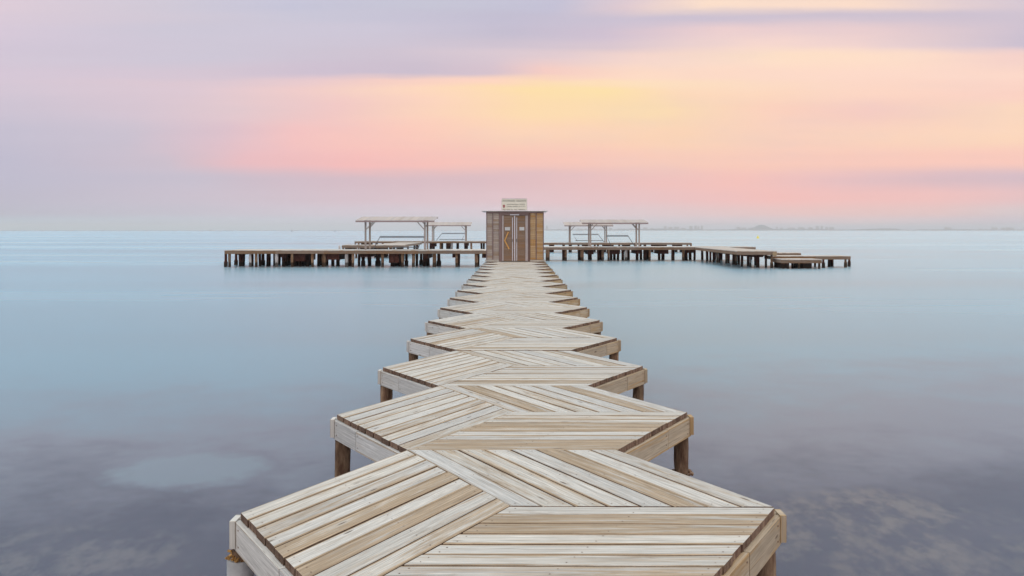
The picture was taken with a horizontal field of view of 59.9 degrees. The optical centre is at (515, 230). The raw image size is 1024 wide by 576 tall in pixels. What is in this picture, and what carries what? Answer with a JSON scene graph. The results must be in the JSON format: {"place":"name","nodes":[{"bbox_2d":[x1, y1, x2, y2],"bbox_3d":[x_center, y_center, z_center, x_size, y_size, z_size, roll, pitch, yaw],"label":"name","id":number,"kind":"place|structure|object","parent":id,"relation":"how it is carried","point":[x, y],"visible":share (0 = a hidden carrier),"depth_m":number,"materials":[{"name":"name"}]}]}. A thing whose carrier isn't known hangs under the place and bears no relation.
{"place":"outdoors","nodes":[
{"label":"outdoors","id":0,"kind":"place"},
{"bbox_2d":[0,230,1023,575],"bbox_3d":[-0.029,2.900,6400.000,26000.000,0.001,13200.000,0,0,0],"label":"water","id":1,"kind":"structure","parent":0,"point":[172,402],"depth_m":17.59,"materials":[{"name":"liquid"}]},
{"bbox_2d":[0,0,1023,229],"label":"sky","id":2,"kind":"structure","parent":0,"point":[115,114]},
{"bbox_2d":[753,225,771,228],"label":"hill","id":3,"kind":"structure","parent":0,"point":[761,227],"depth_m":9521.14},
{"bbox_2d":[546,228,992,229],"bbox_3d":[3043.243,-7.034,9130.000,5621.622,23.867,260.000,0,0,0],"label":"shore","id":4,"kind":"structure","parent":0,"point":[775,229],"depth_m":9062.58,"materials":[{"name":"grey"}]},
{"label":"seabed","id":5,"kind":"structure","parent":0,"visible":0},
{"bbox_2d":[224,249,485,265],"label":"pier platform","id":6,"kind":"structure","parent":5,"relation":"on","point":[306,257],"depth_m":71.20,"materials":[{"name":"brown wood"}]},
{"bbox_2d":[355,217,437,249],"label":"shade canopy","id":7,"kind":"object","parent":6,"relation":"on","point":[423,220],"visible":0.98,"depth_m":72.43,"materials":[{"name":"paint"}]},
{"bbox_2d":[373,236,423,248],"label":"handrail","id":8,"kind":"object","parent":6,"relation":"on","point":[401,237],"visible":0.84,"depth_m":74.59,"materials":[{"name":"metal"}]},
{"bbox_2d":[338,245,406,257],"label":"pier platform","id":9,"kind":"structure","parent":5,"relation":"on","point":[363,247],"depth_m":94.00,"materials":[{"name":"brown wood"}]},
{"bbox_2d":[376,242,421,255],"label":"pier platform","id":10,"kind":"structure","parent":5,"relation":"on","point":[408,243],"depth_m":104.80,"materials":[{"name":"wood"}]},
{"bbox_2d":[354,241,485,248],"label":"pier platform","id":11,"kind":"structure","parent":5,"relation":"on","point":[433,244],"depth_m":124.14,"materials":[{"name":"brown wood"}]},
{"bbox_2d":[426,222,471,240],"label":"shade canopy","id":12,"kind":"object","parent":11,"relation":"on","point":[461,224],"visible":0.99,"depth_m":125.56,"materials":[{"name":"paint"}]},
{"bbox_2d":[436,234,464,240],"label":"handrail","id":13,"kind":"object","parent":11,"relation":"on","point":[451,239],"visible":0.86,"depth_m":127.59,"materials":[{"name":"metal"}]},
{"bbox_2d":[225,450,785,575],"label":"walkway section","id":14,"kind":"object","parent":5,"relation":"on","point":[512,513],"visible":1,"depth_m":4.91,"materials":[{"name":"brown wood"}]},
{"bbox_2d":[330,385,693,476],"bbox_3d":[-0.015,2.950,7.811,3.172,2.703,2.705,0,0,0],"label":"walkway section","id":15,"kind":"object","parent":5,"relation":"on","point":[474,417],"visible":0.77,"depth_m":7.51,"materials":[{"name":"brown wood"}]},
{"bbox_2d":[378,350,646,402],"bbox_3d":[-0.029,2.953,10.492,3.158,2.704,2.704,0,0,0],"label":"walkway section","id":16,"kind":"object","parent":5,"relation":"on","point":[517,368],"visible":0.64,"depth_m":10.22,"materials":[{"name":"brown wood"}]},
{"bbox_2d":[447,293,579,305],"bbox_3d":[-0.042,2.955,21.217,3.158,2.702,2.704,0,0,0],"label":"walkway section","id":17,"kind":"object","parent":5,"relation":"on","point":[513,297],"visible":0.3,"depth_m":20.92,"materials":[{"name":"brown wood"}]},
{"bbox_2d":[407,328,620,360],"bbox_3d":[-0.023,2.946,13.173,3.158,2.703,2.705,0,0,0],"label":"walkway section","id":18,"kind":"object","parent":5,"relation":"on","point":[517,339],"visible":0.63,"depth_m":12.86,"materials":[{"name":"brown wood"}]},
{"bbox_2d":[425,313,602,335],"bbox_3d":[-0.027,2.953,15.855,3.158,2.703,2.704,0,0,0],"label":"walkway section","id":19,"kind":"object","parent":5,"relation":"on","point":[521,320],"visible":0.56,"depth_m":15.61,"materials":[{"name":"brown wood"}]},
{"bbox_2d":[438,302,589,318],"bbox_3d":[-0.040,2.955,18.536,3.158,2.703,2.704,0,0,0],"label":"walkway section","id":20,"kind":"object","parent":5,"relation":"on","point":[511,307],"visible":0.51,"depth_m":18.23,"materials":[{"name":"brown wood"}]},
{"bbox_2d":[455,287,572,296],"bbox_3d":[-0.039,2.955,23.898,3.158,2.703,2.705,0,0,0],"label":"walkway section","id":21,"kind":"object","parent":5,"relation":"on","point":[545,290],"visible":0.4,"depth_m":23.63,"materials":[{"name":"brown wood"}]},
{"bbox_2d":[461,281,566,289],"bbox_3d":[-0.038,2.952,26.580,3.158,2.702,2.704,0,0,0],"label":"walkway section","id":22,"kind":"object","parent":5,"relation":"on","point":[514,284],"visible":0.41,"depth_m":26.22,"materials":[{"name":"brown wood"}]},
{"bbox_2d":[474,270,554,274],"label":"walkway section","id":23,"kind":"object","parent":5,"relation":"on","point":[513,271],"visible":0.32,"depth_m":34.35,"materials":[{"name":"brown wood"}]},
{"bbox_2d":[467,277,562,283],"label":"walkway section","id":24,"kind":"object","parent":5,"relation":"on","point":[543,279],"visible":0.35,"depth_m":28.90,"materials":[{"name":"brown wood"}]},
{"bbox_2d":[471,273,558,278],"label":"walkway section","id":25,"kind":"object","parent":5,"relation":"on","point":[514,275],"visible":0.25,"depth_m":31.57,"materials":[{"name":"brown wood"}]},
{"bbox_2d":[477,267,552,270],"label":"walkway section","id":26,"kind":"object","parent":5,"relation":"on","point":[516,268],"visible":0.34,"depth_m":37.04,"materials":[{"name":"brown wood"}]},
{"bbox_2d":[482,262,547,265],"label":"walkway section","id":27,"kind":"object","parent":5,"relation":"on","point":[514,263],"visible":0.29,"depth_m":42.55,"materials":[{"name":"brown wood"}]},
{"bbox_2d":[480,265,549,267],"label":"walkway section","id":28,"kind":"object","parent":5,"relation":"on","point":[490,266],"visible":0.31,"depth_m":39.67,"materials":[{"name":"brown wood"}]},
{"bbox_2d":[484,261,545,262],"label":"walkway section","id":29,"kind":"object","parent":5,"relation":"on","point":[514,261],"visible":0.17,"depth_m":45.36,"materials":[{"name":"brown wood"}]},
{"bbox_2d":[482,211,546,261],"bbox_3d":[-0.054,0.302,46.695,3.378,2.596,3.310,0,0,0],"label":"wooden hut","id":30,"kind":"object","parent":29,"relation":"on","point":[514,235],"visible":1,"depth_m":45.19,"materials":[{"name":"wood"}]},
{"bbox_2d":[502,216,513,260],"bbox_3d":[-0.397,0.414,45.193,0.627,2.312,0.105,0,0,0],"label":"door","id":31,"kind":"structure","parent":30,"relation":"in","point":[507,221],"depth_m":45.20,"materials":[{"name":"wood"}]},
{"bbox_2d":[502,199,526,209],"bbox_3d":[-0.069,-1.307,45.013,1.296,0.589,0.042,0,0,0],"label":"sign board","id":32,"kind":"object","parent":30,"relation":"attached to","point":[514,204],"visible":1,"depth_m":45.00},
{"bbox_2d":[515,216,527,260],"bbox_3d":[0.308,0.414,45.193,0.665,2.312,0.105,0,0,0],"label":"door","id":33,"kind":"structure","parent":30,"relation":"in","point":[521,222],"depth_m":45.20,"materials":[{"name":"wood"}]},
{"bbox_2d":[544,242,691,251],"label":"pier platform","id":34,"kind":"structure","parent":5,"relation":"on","point":[620,243],"depth_m":117.48,"materials":[{"name":"brown wood"}]},
{"bbox_2d":[563,222,612,242],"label":"shade canopy","id":35,"kind":"object","parent":34,"relation":"on","point":[571,224],"visible":0.66,"depth_m":118.44,"materials":[{"name":"paint"}]},
{"bbox_2d":[575,236,603,241],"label":"handrail","id":36,"kind":"object","parent":34,"relation":"on","point":[591,240],"visible":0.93,"depth_m":120.39,"materials":[{"name":"metal"}]},
{"bbox_2d":[544,246,755,260],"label":"pier platform","id":37,"kind":"structure","parent":5,"relation":"on","point":[613,251],"depth_m":85.53,"materials":[{"name":"brown wood"}]},
{"bbox_2d":[580,220,647,246],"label":"shade canopy","id":38,"kind":"object","parent":37,"relation":"on","point":[596,222],"visible":0.98,"depth_m":86.59,"materials":[{"name":"paint"}]},
{"bbox_2d":[606,235,634,245],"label":"handrail","id":39,"kind":"object","parent":37,"relation":"on","point":[618,236],"visible":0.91,"depth_m":88.17,"materials":[{"name":"metal"}]},
{"bbox_2d":[695,247,776,267],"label":"pier platform","id":40,"kind":"structure","parent":5,"relation":"on","point":[736,253],"depth_m":72.89,"materials":[{"name":"wood"}]},
{"bbox_2d":[763,252,800,255],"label":"pier platform","id":41,"kind":"structure","parent":5,"relation":"on","point":[787,253],"depth_m":72.20,"materials":[{"name":"wood"}]},
{"bbox_2d":[773,258,824,267],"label":"pier platform","id":42,"kind":"structure","parent":5,"relation":"on","point":[796,262],"depth_m":67.80,"materials":[{"name":"brown wood"}]},
{"bbox_2d":[764,255,850,266],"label":"pier platform","id":43,"kind":"structure","parent":5,"relation":"on","point":[830,258],"depth_m":69.90,"materials":[{"name":"wood"}]}
]}

